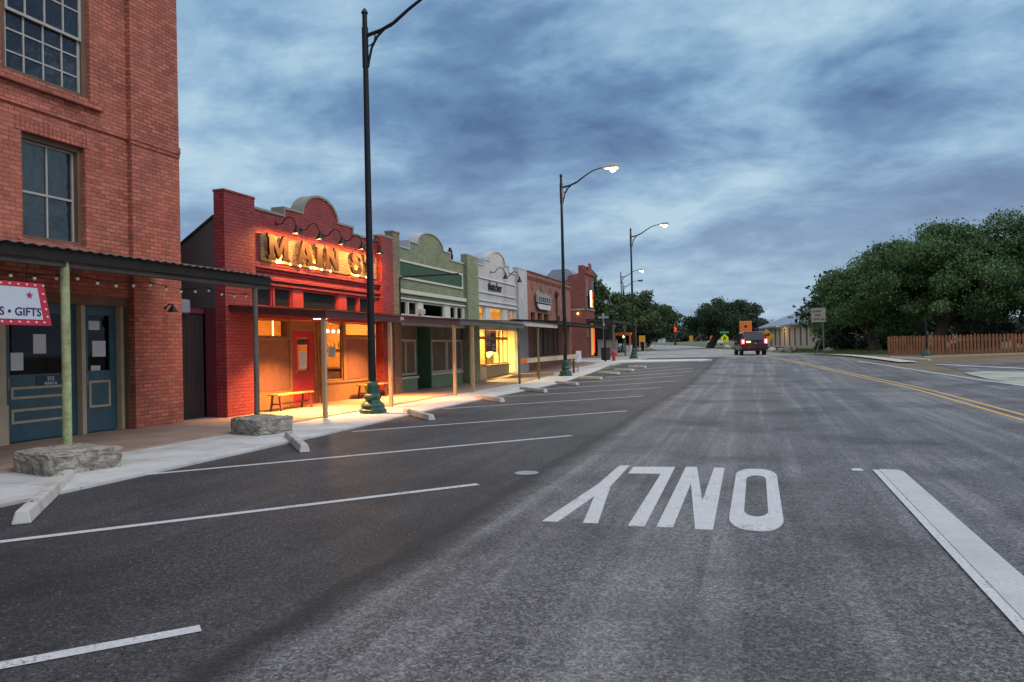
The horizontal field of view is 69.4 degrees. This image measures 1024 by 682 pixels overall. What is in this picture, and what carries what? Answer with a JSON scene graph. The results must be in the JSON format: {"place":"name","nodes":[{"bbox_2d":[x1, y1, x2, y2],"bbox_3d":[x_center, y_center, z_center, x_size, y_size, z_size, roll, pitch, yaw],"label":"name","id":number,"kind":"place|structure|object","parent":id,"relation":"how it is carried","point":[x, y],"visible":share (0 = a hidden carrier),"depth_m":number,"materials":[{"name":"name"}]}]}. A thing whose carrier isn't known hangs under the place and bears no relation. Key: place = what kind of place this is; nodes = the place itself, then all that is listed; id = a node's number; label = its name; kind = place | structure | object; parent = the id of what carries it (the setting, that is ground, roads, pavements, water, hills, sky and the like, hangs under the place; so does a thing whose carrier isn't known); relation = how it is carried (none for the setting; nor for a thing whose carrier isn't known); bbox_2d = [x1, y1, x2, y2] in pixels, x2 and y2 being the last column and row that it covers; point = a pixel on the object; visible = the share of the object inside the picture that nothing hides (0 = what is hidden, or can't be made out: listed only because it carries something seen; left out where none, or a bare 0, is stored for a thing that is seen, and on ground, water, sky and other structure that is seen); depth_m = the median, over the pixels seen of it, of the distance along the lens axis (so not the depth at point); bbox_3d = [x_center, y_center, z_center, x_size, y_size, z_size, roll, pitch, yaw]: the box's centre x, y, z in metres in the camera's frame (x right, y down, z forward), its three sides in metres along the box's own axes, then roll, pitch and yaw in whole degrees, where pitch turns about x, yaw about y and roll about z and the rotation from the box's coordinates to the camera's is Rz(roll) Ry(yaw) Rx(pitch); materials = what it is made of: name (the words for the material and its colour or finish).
{"place":"outdoors","nodes":[
{"label":"outdoors","id":0,"kind":"place"},
{"bbox_2d":[0,0,183,445],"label":"brick building","id":1,"kind":"structure","parent":0,"point":[90,151],"depth_m":14.74,"materials":[{"name":"red brick"}]},
{"bbox_2d":[6,303,77,442],"bbox_3d":[-8.765,0.552,13.780,0.122,2.520,1.520,-1,-1,18],"label":"door","id":2,"kind":"structure","parent":1,"relation":"in","point":[33,353],"depth_m":13.73,"materials":[{"name":"teal paint"}]},
{"bbox_2d":[0,0,103,112],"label":"window","id":3,"kind":"structure","parent":1,"relation":"in","point":[43,42],"depth_m":13.91,"materials":[{"name":"grey glass"}]},
{"bbox_2d":[15,115,92,250],"bbox_3d":[-8.656,-2.875,13.890,0.310,2.270,1.548,-1,-1,18],"label":"window","id":4,"kind":"structure","parent":1,"relation":"in","point":[51,170],"depth_m":13.99,"materials":[{"name":"grey glass"}]},
{"bbox_2d":[85,306,116,431],"bbox_3d":[-8.361,0.556,14.999,0.122,2.520,0.830,-1,-1,18],"label":"door","id":5,"kind":"structure","parent":1,"relation":"in","point":[100,330],"depth_m":15.05,"materials":[{"name":"teal paint"}]},
{"bbox_2d":[0,238,273,444],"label":"awning","id":6,"kind":"object","parent":1,"relation":"attached to","point":[65,257],"visible":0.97,"depth_m":11.02,"materials":[{"name":"metal"}]},
{"bbox_2d":[0,264,51,325],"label":"hanging sign","id":7,"kind":"object","parent":6,"relation":"hanging from","point":[23,303],"visible":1,"depth_m":10.02,"materials":[{"name":"white paint"}]},
{"bbox_2d":[0,269,248,297],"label":"string light","id":8,"kind":"object","parent":6,"relation":"hanging from","point":[10,275],"visible":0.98,"depth_m":11.81,"materials":[{"name":"black paint"}]},
{"bbox_2d":[181,188,395,417],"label":"shop building","id":9,"kind":"structure","parent":0,"point":[225,236],"depth_m":20.28,"materials":[{"name":"brick"}]},
{"bbox_2d":[182,308,204,419],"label":"alley gate","id":10,"kind":"structure","parent":9,"relation":"attached to","point":[193,364],"depth_m":17.54,"materials":[{"name":"metal"}]},
{"bbox_2d":[182,299,189,313],"bbox_3d":[-7.614,-0.809,17.147,0.140,0.340,0.370,-1,-1,18],"label":"meter box","id":11,"kind":"object","parent":10,"relation":"attached to","point":[185,306],"visible":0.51,"depth_m":17.14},
{"bbox_2d":[257,285,271,306],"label":"transom window","id":12,"kind":"structure","parent":9,"relation":"in","point":[264,296],"depth_m":19.55,"materials":[{"name":"black glass"}]},
{"bbox_2d":[258,318,288,337],"bbox_3d":[-6.526,-0.345,19.888,0.060,0.490,1.660,-1,-1,18],"label":"shop window","id":13,"kind":"structure","parent":9,"relation":"in","point":[287,321],"depth_m":20.35,"materials":[{"name":"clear glass"}]},
{"bbox_2d":[274,286,291,306],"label":"transom window","id":14,"kind":"structure","parent":9,"relation":"in","point":[282,295],"depth_m":20.26,"materials":[{"name":"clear glass"}]},
{"bbox_2d":[275,216,300,234],"bbox_3d":[-5.986,-3.093,19.791,0.763,0.487,0.245,-1,-1,18],"label":"gooseneck lamp","id":15,"kind":"object","parent":9,"relation":"attached to","point":[296,231],"visible":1,"depth_m":19.72,"materials":[{"name":"metal"}]},
{"bbox_2d":[292,331,314,405],"bbox_3d":[-6.067,0.772,21.565,0.143,2.140,1.080,-1,-1,18],"label":"door","id":16,"kind":"structure","parent":9,"relation":"in","point":[302,380],"depth_m":21.60,"materials":[{"name":"red paint"}]},
{"bbox_2d":[299,223,324,239],"bbox_3d":[-5.634,-3.090,20.854,0.763,0.487,0.245,-1,-1,18],"label":"gooseneck lamp","id":17,"kind":"object","parent":9,"relation":"attached to","point":[320,237],"visible":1,"depth_m":20.78,"materials":[{"name":"metal"}]},
{"bbox_2d":[259,233,376,279],"bbox_3d":[-5.491,-2.442,22.074,0.233,0.747,6.150,-1,-1,18],"label":"shop sign","id":18,"kind":"object","parent":9,"relation":"attached to","point":[273,248],"visible":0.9,"depth_m":21.17,"materials":[{"name":"gold metal"}]},
{"bbox_2d":[303,290,337,309],"bbox_3d":[-5.718,-1.166,21.951,0.100,0.588,1.880,-1,-1,18],"label":"transom window","id":19,"kind":"structure","parent":9,"relation":"in","point":[311,299],"depth_m":21.98,"materials":[{"name":"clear glass"}]},
{"bbox_2d":[306,367,339,378],"bbox_3d":[-6.363,1.404,25.880,1.500,0.980,0.850,-1,-1,18],"label":"shop counter","id":20,"kind":"object","parent":9,"relation":"on","point":[333,372],"visible":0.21,"depth_m":25.41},
{"bbox_2d":[326,322,342,380],"bbox_3d":[-5.543,0.321,22.815,0.065,1.805,1.070,-1,-1,18],"label":"shop window","id":21,"kind":"structure","parent":9,"relation":"in","point":[331,350],"depth_m":23.26,"materials":[{"name":"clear glass"}]},
{"bbox_2d":[346,295,357,310],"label":"transom window","id":22,"kind":"structure","parent":9,"relation":"in","point":[352,301],"depth_m":23.75,"materials":[{"name":"black glass"}]},
{"bbox_2d":[360,296,374,311],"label":"transom window","id":23,"kind":"structure","parent":9,"relation":"in","point":[363,300],"depth_m":24.44,"materials":[{"name":"black glass"}]},
{"bbox_2d":[0,362,597,473],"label":"sidewalk","id":24,"kind":"structure","parent":0,"point":[127,440],"depth_m":15.94,"materials":[{"name":"beige concrete"}]},
{"bbox_2d":[267,391,313,410],"bbox_3d":[-5.917,1.611,19.886,0.370,0.448,1.650,-1,-1,18],"label":"bench","id":25,"kind":"object","parent":24,"relation":"on","point":[279,395],"visible":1,"depth_m":19.60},
{"bbox_2d":[356,383,387,398],"bbox_3d":[-4.551,1.624,24.174,0.370,0.448,1.550,-1,-1,18],"label":"bench","id":26,"kind":"object","parent":24,"relation":"on","point":[379,384],"visible":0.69,"depth_m":23.83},
{"bbox_2d":[0,357,716,681],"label":"parking lane","id":27,"kind":"structure","parent":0,"point":[224,581],"depth_m":6.71,"materials":[{"name":"asphalt"}]},
{"bbox_2d":[11,469,75,524],"bbox_3d":[-5.169,1.684,8.257,0.162,0.132,2.837,-1,-1,-23],"label":"wheel stop","id":28,"kind":"object","parent":27,"relation":"on","point":[33,507],"visible":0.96,"depth_m":7.68,"materials":[{"name":"concrete"}]},
{"bbox_2d":[0,625,201,668],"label":"parking line","id":29,"kind":"object","parent":27,"relation":"on","point":[102,646],"visible":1,"depth_m":3.96,"materials":[{"name":"white paint"}]},
{"bbox_2d":[0,483,478,542],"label":"parking line","id":30,"kind":"object","parent":27,"relation":"on","point":[143,524],"visible":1,"depth_m":7.15,"materials":[{"name":"white paint"}]},
{"bbox_2d":[284,431,309,452],"bbox_3d":[-3.686,1.696,12.612,0.162,0.132,2.287,-1,-1,-23],"label":"wheel stop","id":31,"kind":"object","parent":27,"relation":"on","point":[296,442],"visible":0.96,"depth_m":12.10,"materials":[{"name":"concrete"}]},
{"bbox_2d":[0,364,610,507],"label":"kerb","id":32,"kind":"structure","parent":27,"relation":"on","point":[16,488],"depth_m":12.23,"materials":[{"name":"concrete"}]},
{"bbox_2d":[12,443,122,476],"bbox_3d":[-6.107,1.621,10.169,1.022,0.329,1.012,-2,-1,32],"label":"stone block","id":33,"kind":"object","parent":32,"relation":"on","point":[53,461],"depth_m":9.88,"materials":[{"name":"stone"}]},
{"bbox_2d":[230,414,292,435],"bbox_3d":[-4.833,1.619,14.304,0.890,0.355,0.857,-2,-1,32],"label":"stone block","id":34,"kind":"object","parent":32,"relation":"on","point":[262,424],"depth_m":14.02,"materials":[{"name":"stone"}]},
{"bbox_2d":[229,305,459,417],"bbox_3d":[-4.291,0.459,21.263,2.840,2.720,8.200,-1,-1,18],"label":"awning","id":35,"kind":"object","parent":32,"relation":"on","point":[323,314],"visible":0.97,"depth_m":18.00,"materials":[{"name":"brown wood"}]},
{"bbox_2d":[359,0,421,413],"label":"street lamp","id":36,"kind":"object","parent":32,"relation":"on","point":[372,403],"visible":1,"depth_m":18.32,"materials":[{"name":"metal"}]},
{"bbox_2d":[448,318,524,391],"bbox_3d":[-1.862,0.467,28.765,2.740,2.750,7.630,-1,-1,18],"label":"awning","id":37,"kind":"object","parent":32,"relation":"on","point":[473,323],"visible":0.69,"depth_m":26.73,"materials":[{"name":"wood"}]},
{"bbox_2d":[521,354,578,376],"bbox_3d":[1.941,1.270,36.917,0.156,1.140,5.507,-2,-1,34],"label":"barrier rail","id":38,"kind":"object","parent":32,"relation":"on","point":[548,358],"visible":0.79,"depth_m":36.59,"materials":[{"name":"beige paint"}]},
{"bbox_2d":[559,163,618,375],"bbox_3d":[3.789,-3.456,36.465,3.234,10.355,0.628,-1,-1,18],"label":"street lamp","id":39,"kind":"object","parent":32,"relation":"on","point":[565,367],"visible":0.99,"depth_m":36.78,"materials":[{"name":"metal"}]},
{"bbox_2d":[148,435,571,474],"bbox_3d":[-1.883,1.707,11.367,6.699,0.001,0.110,-1,-1,-29],"label":"parking line","id":40,"kind":"object","parent":27,"relation":"on","point":[354,455],"visible":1,"depth_m":11.08,"materials":[{"name":"white paint"}]},
{"bbox_2d":[403,408,434,420],"bbox_3d":[-2.220,1.713,17.425,0.162,0.132,2.287,-1,-1,-23],"label":"wheel stop","id":41,"kind":"object","parent":27,"relation":"on","point":[421,415],"visible":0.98,"depth_m":17.06,"materials":[{"name":"concrete"}]},
{"bbox_2d":[352,411,620,431],"bbox_3d":[-0.182,1.717,16.060,6.699,0.001,0.110,-1,-1,-29],"label":"parking line","id":42,"kind":"object","parent":27,"relation":"on","point":[482,421],"visible":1,"depth_m":15.83,"materials":[{"name":"white paint"}]},
{"bbox_2d":[475,394,504,401],"bbox_3d":[-0.694,1.730,22.450,0.162,0.132,2.187,-1,-1,-23],"label":"wheel stop","id":43,"kind":"object","parent":27,"relation":"on","point":[492,398],"visible":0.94,"depth_m":22.21,"materials":[{"name":"concrete"}]},
{"bbox_2d":[515,471,538,474],"bbox_3d":[0.183,1.637,9.183,0.297,0.007,0.297,-1,-1,18],"label":"utility cover","id":44,"kind":"object","parent":27,"relation":"on","point":[526,472],"visible":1,"depth_m":9.18,"materials":[{"name":"metal"}]},
{"bbox_2d":[519,387,547,392],"bbox_3d":[0.755,1.741,26.605,0.162,0.132,2.187,-1,-1,-23],"label":"wheel stop","id":45,"kind":"object","parent":27,"relation":"on","point":[535,389],"visible":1,"depth_m":26.30,"materials":[{"name":"concrete"}]},
{"bbox_2d":[165,355,1023,681],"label":"road","id":46,"kind":"structure","parent":0,"point":[845,573],"depth_m":5.19,"materials":[{"name":"asphalt"}]},
{"bbox_2d":[542,465,783,531],"bbox_3d":[1.746,1.589,7.823,2.043,0.006,3.240,-1,-1,18],"label":"road lettering","id":47,"kind":"object","parent":46,"relation":"on","point":[704,510],"visible":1,"depth_m":7.32,"materials":[{"name":"white paint"}]},
{"bbox_2d":[760,356,1023,420],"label":"line","id":48,"kind":"object","parent":46,"relation":"on","point":[929,393],"visible":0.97,"depth_m":19.50,"materials":[{"name":"yellow paint"}]},
{"bbox_2d":[766,356,1023,415],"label":"line","id":49,"kind":"object","parent":46,"relation":"on","point":[930,390],"visible":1,"depth_m":20.74,"materials":[{"name":"yellow paint"}]},
{"bbox_2d":[861,361,1023,385],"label":"edge line","id":50,"kind":"object","parent":46,"relation":"on","point":[947,374],"visible":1,"depth_m":29.77,"materials":[{"name":"white paint"}]},
{"bbox_2d":[872,469,1023,633],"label":"lane line edge","id":51,"kind":"object","parent":46,"relation":"on","point":[1006,608],"visible":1,"depth_m":5.07,"materials":[{"name":"white paint"}]},
{"bbox_2d":[879,469,1023,618],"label":"lane line","id":52,"kind":"object","parent":46,"relation":"on","point":[1000,575],"visible":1,"depth_m":5.51,"materials":[{"name":"paint"}]},
{"bbox_2d":[176,0,1023,341],"label":"sky","id":53,"kind":"structure","parent":0,"point":[775,141],"materials":[{"name":"blue"}]},
{"bbox_2d":[581,354,630,357],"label":"pavement","id":54,"kind":"structure","parent":0,"point":[600,356],"depth_m":66.18,"materials":[{"name":"beige concrete"}]},
{"bbox_2d":[597,339,617,355],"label":"board wall","id":55,"kind":"structure","parent":54,"relation":"on","point":[609,342],"depth_m":71.46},
{"bbox_2d":[575,344,805,360],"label":"old road","id":56,"kind":"structure","parent":0,"point":[669,351],"depth_m":71.65,"materials":[{"name":"asphalt"}]},
{"bbox_2d":[601,347,610,359],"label":"litter bin","id":57,"kind":"object","parent":56,"relation":"on","point":[608,353],"visible":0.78,"depth_m":53.32,"materials":[{"name":"metal"}]},
{"bbox_2d":[614,332,631,351],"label":"food kiosk","id":58,"kind":"object","parent":56,"relation":"on","point":[629,348],"visible":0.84,"depth_m":92.14,"materials":[{"name":"white paint"}]},
{"bbox_2d":[620,269,643,352],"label":"street lamp","id":59,"kind":"object","parent":56,"relation":"on","point":[621,280],"visible":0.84,"depth_m":92.27,"materials":[{"name":"metal"}]},
{"bbox_2d":[629,222,668,358],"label":"street lamp","id":60,"kind":"object","parent":56,"relation":"on","point":[633,355],"visible":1,"depth_m":57.09,"materials":[{"name":"metal"}]},
{"bbox_2d":[733,331,767,354],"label":"utility car","id":61,"kind":"object","parent":56,"relation":"on","point":[756,341],"visible":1,"depth_m":57.55,"materials":[{"name":"red paint"}]},
{"bbox_2d":[596,335,1023,378],"bbox_3d":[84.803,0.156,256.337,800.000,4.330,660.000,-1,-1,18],"label":"ground","id":62,"kind":"structure","parent":0,"point":[931,365],"depth_m":40.88,"materials":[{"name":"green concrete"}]},
{"bbox_2d":[384,230,480,393],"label":"shop building","id":63,"kind":"structure","parent":62,"relation":"on","point":[423,356],"depth_m":29.60,"materials":[{"name":"green paint"}]},
{"bbox_2d":[401,300,406,314],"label":"transom window","id":64,"kind":"structure","parent":63,"relation":"in","point":[403,302],"depth_m":27.21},
{"bbox_2d":[402,339,416,375],"bbox_3d":[-3.962,0.607,27.390,0.090,1.345,1.720,-1,-1,18],"label":"shop window","id":65,"kind":"structure","parent":63,"relation":"in","point":[408,345],"depth_m":27.69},
{"bbox_2d":[409,301,416,315],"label":"transom window","id":66,"kind":"structure","parent":63,"relation":"in","point":[412,304],"depth_m":27.92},
{"bbox_2d":[399,273,458,314],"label":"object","id":67,"kind":"object","parent":63,"relation":"attached to","point":[418,276],"visible":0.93,"depth_m":26.21,"materials":[{"name":"black paint"}]},
{"bbox_2d":[423,303,443,317],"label":"transom window","id":68,"kind":"structure","parent":63,"relation":"in","point":[431,310],"depth_m":29.73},
{"bbox_2d":[431,340,446,372],"bbox_3d":[-3.012,0.616,30.261,0.090,1.345,1.530,-1,-1,18],"label":"shop window","id":69,"kind":"structure","parent":63,"relation":"in","point":[438,347],"depth_m":30.32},
{"bbox_2d":[446,340,462,371],"bbox_3d":[-2.489,0.620,31.842,0.090,1.345,1.700,-1,-1,18],"label":"shop window","id":70,"kind":"structure","parent":63,"relation":"in","point":[459,352],"depth_m":32.09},
{"bbox_2d":[478,251,528,379],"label":"shop building","id":71,"kind":"structure","parent":62,"relation":"on","point":[500,298],"depth_m":38.16,"materials":[{"name":"white paint"}]},
{"bbox_2d":[485,330,498,364],"bbox_3d":[-1.025,0.320,37.468,0.110,1.715,1.900,-1,-1,18],"label":"shop window","id":72,"kind":"structure","parent":71,"relation":"in","point":[490,343],"depth_m":37.57,"materials":[{"name":"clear glass"}]},
{"bbox_2d":[472,319,557,378],"bbox_3d":[0.210,0.416,35.190,2.640,2.810,5.930,-1,-1,18],"label":"awning","id":73,"kind":"object","parent":71,"relation":"attached to","point":[536,324],"visible":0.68,"depth_m":34.51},
{"bbox_2d":[527,270,571,370],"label":"brick shop","id":74,"kind":"structure","parent":62,"relation":"on","point":[550,341],"depth_m":45.84},
{"bbox_2d":[536,290,550,310],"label":"trade sign","id":75,"kind":"object","parent":74,"relation":"attached to","point":[543,298],"visible":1,"depth_m":44.08,"materials":[{"name":"metal"}]},
{"bbox_2d":[510,319,606,360],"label":"awning","id":76,"kind":"object","parent":74,"relation":"attached to","point":[569,324],"visible":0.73,"depth_m":42.79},
{"bbox_2d":[547,263,594,356],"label":"corner building","id":77,"kind":"structure","parent":62,"relation":"on","point":[582,285],"depth_m":64.06,"materials":[{"name":"red brick"}]},
{"bbox_2d":[586,319,636,355],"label":"awning","id":78,"kind":"object","parent":77,"relation":"attached to","point":[612,322],"visible":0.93,"depth_m":69.10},
{"bbox_2d":[551,362,623,374],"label":"kerb edge","id":79,"kind":"object","parent":62,"relation":"on","point":[589,366],"visible":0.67,"depth_m":43.74,"materials":[{"name":"concrete"}]},
{"bbox_2d":[594,323,615,355],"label":"dark shed","id":80,"kind":"structure","parent":62,"relation":"on","point":[599,333],"depth_m":70.96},
{"bbox_2d":[592,270,635,332],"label":"street tree","id":81,"kind":"object","parent":62,"relation":"on","point":[601,290],"visible":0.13,"depth_m":87.89,"materials":[{"name":"green plant"}]},
{"bbox_2d":[602,291,664,340],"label":"street tree","id":82,"kind":"object","parent":62,"relation":"on","point":[644,320],"visible":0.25,"depth_m":98.55,"materials":[{"name":"green plant"}]},
{"bbox_2d":[572,359,711,364],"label":"kerb island","id":83,"kind":"structure","parent":62,"relation":"on","point":[649,361],"depth_m":48.25,"materials":[{"name":"concrete"}]},
{"bbox_2d":[617,333,667,347],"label":"hedge","id":84,"kind":"object","parent":62,"relation":"on","point":[638,335],"visible":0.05,"depth_m":110.52,"materials":[{"name":"green plant"}]},
{"bbox_2d":[611,289,690,350],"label":"street tree","id":85,"kind":"object","parent":62,"relation":"on","point":[645,302],"visible":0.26,"depth_m":105.30,"materials":[{"name":"green plant"}]},
{"bbox_2d":[680,296,772,347],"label":"leaning oak","id":86,"kind":"object","parent":62,"relation":"on","point":[716,317],"visible":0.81,"depth_m":110.94,"materials":[{"name":"green plant"}]},
{"bbox_2d":[646,344,973,354],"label":"grass verge","id":87,"kind":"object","parent":62,"relation":"on","point":[719,346],"depth_m":115.37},
{"bbox_2d":[739,321,751,331],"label":"road sign","id":88,"kind":"object","parent":87,"relation":"on","point":[745,326],"visible":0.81,"depth_m":90.56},
{"bbox_2d":[811,308,825,354],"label":"board sign","id":89,"kind":"object","parent":87,"relation":"on","point":[818,314],"visible":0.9,"depth_m":53.71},
{"bbox_2d":[812,339,836,350],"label":"shrub","id":90,"kind":"object","parent":87,"relation":"on","point":[820,345],"visible":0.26,"depth_m":71.47,"materials":[{"name":"green plant"}]},
{"bbox_2d":[828,334,866,349],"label":"shrub","id":91,"kind":"object","parent":87,"relation":"on","point":[847,346],"visible":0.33,"depth_m":69.76,"materials":[{"name":"green plant"}]},
{"bbox_2d":[623,316,1023,342],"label":"wood","id":92,"kind":"object","parent":62,"relation":"on","point":[683,335],"visible":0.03,"depth_m":251.42,"materials":[{"name":"green plant"}]},
{"bbox_2d":[755,308,935,348],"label":"pale house","id":93,"kind":"structure","parent":62,"relation":"on","point":[784,332],"depth_m":84.50,"materials":[{"name":"wood"}]},
{"bbox_2d":[808,238,937,352],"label":"oak tree","id":94,"kind":"object","parent":62,"relation":"on","point":[834,286],"visible":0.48,"depth_m":56.71,"materials":[{"name":"green plant"}]},
{"bbox_2d":[831,354,917,361],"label":"verge kerb","id":95,"kind":"structure","parent":62,"relation":"on","point":[890,359],"depth_m":42.94,"materials":[{"name":"concrete"}]},
{"bbox_2d":[853,328,930,350],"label":"shrub","id":96,"kind":"object","parent":62,"relation":"on","point":[862,345],"visible":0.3,"depth_m":58.75,"materials":[{"name":"green plant"}]},
{"bbox_2d":[787,269,1023,349],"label":"oak tree","id":97,"kind":"object","parent":62,"relation":"on","point":[816,300],"visible":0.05,"depth_m":65.36,"materials":[{"name":"green plant"}]},
{"bbox_2d":[890,357,930,360],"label":"kerb block","id":98,"kind":"structure","parent":62,"relation":"on","point":[919,359],"depth_m":41.61,"materials":[{"name":"concrete"}]},
{"bbox_2d":[921,314,931,355],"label":"lamp post","id":99,"kind":"object","parent":62,"relation":"on","point":[926,352],"visible":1,"depth_m":45.45,"materials":[{"name":"metal"}]},
{"bbox_2d":[838,216,1023,349],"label":"oak tree","id":100,"kind":"object","parent":62,"relation":"on","point":[932,287],"visible":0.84,"depth_m":51.94,"materials":[{"name":"green plant"}]},
{"bbox_2d":[887,333,1023,354],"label":"picket fence","id":101,"kind":"object","parent":62,"relation":"on","point":[969,349],"visible":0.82,"depth_m":45.92,"materials":[{"name":"wood"}]},
{"bbox_2d":[922,353,1023,357],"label":"timber edging","id":102,"kind":"object","parent":62,"relation":"on","point":[977,355],"visible":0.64,"depth_m":43.25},
{"bbox_2d":[924,206,1023,309],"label":"oak tree","id":103,"kind":"object","parent":62,"relation":"on","point":[997,274],"visible":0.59,"depth_m":50.29,"materials":[{"name":"green plant"}]},
{"bbox_2d":[930,316,1022,348],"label":"shrub","id":104,"kind":"object","parent":62,"relation":"on","point":[968,326],"visible":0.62,"depth_m":53.25,"materials":[{"name":"green plant"}]},
{"bbox_2d":[964,371,1023,384],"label":"concrete apron","id":105,"kind":"object","parent":62,"relation":"on","point":[1014,377],"visible":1,"depth_m":28.88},
{"bbox_2d":[776,347,966,353],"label":"verge grass","id":106,"kind":"structure","parent":0,"point":[851,351],"depth_m":57.91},
{"bbox_2d":[942,363,1023,371],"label":"side street","id":107,"kind":"structure","parent":0,"point":[971,367],"depth_m":34.42,"materials":[{"name":"asphalt"}]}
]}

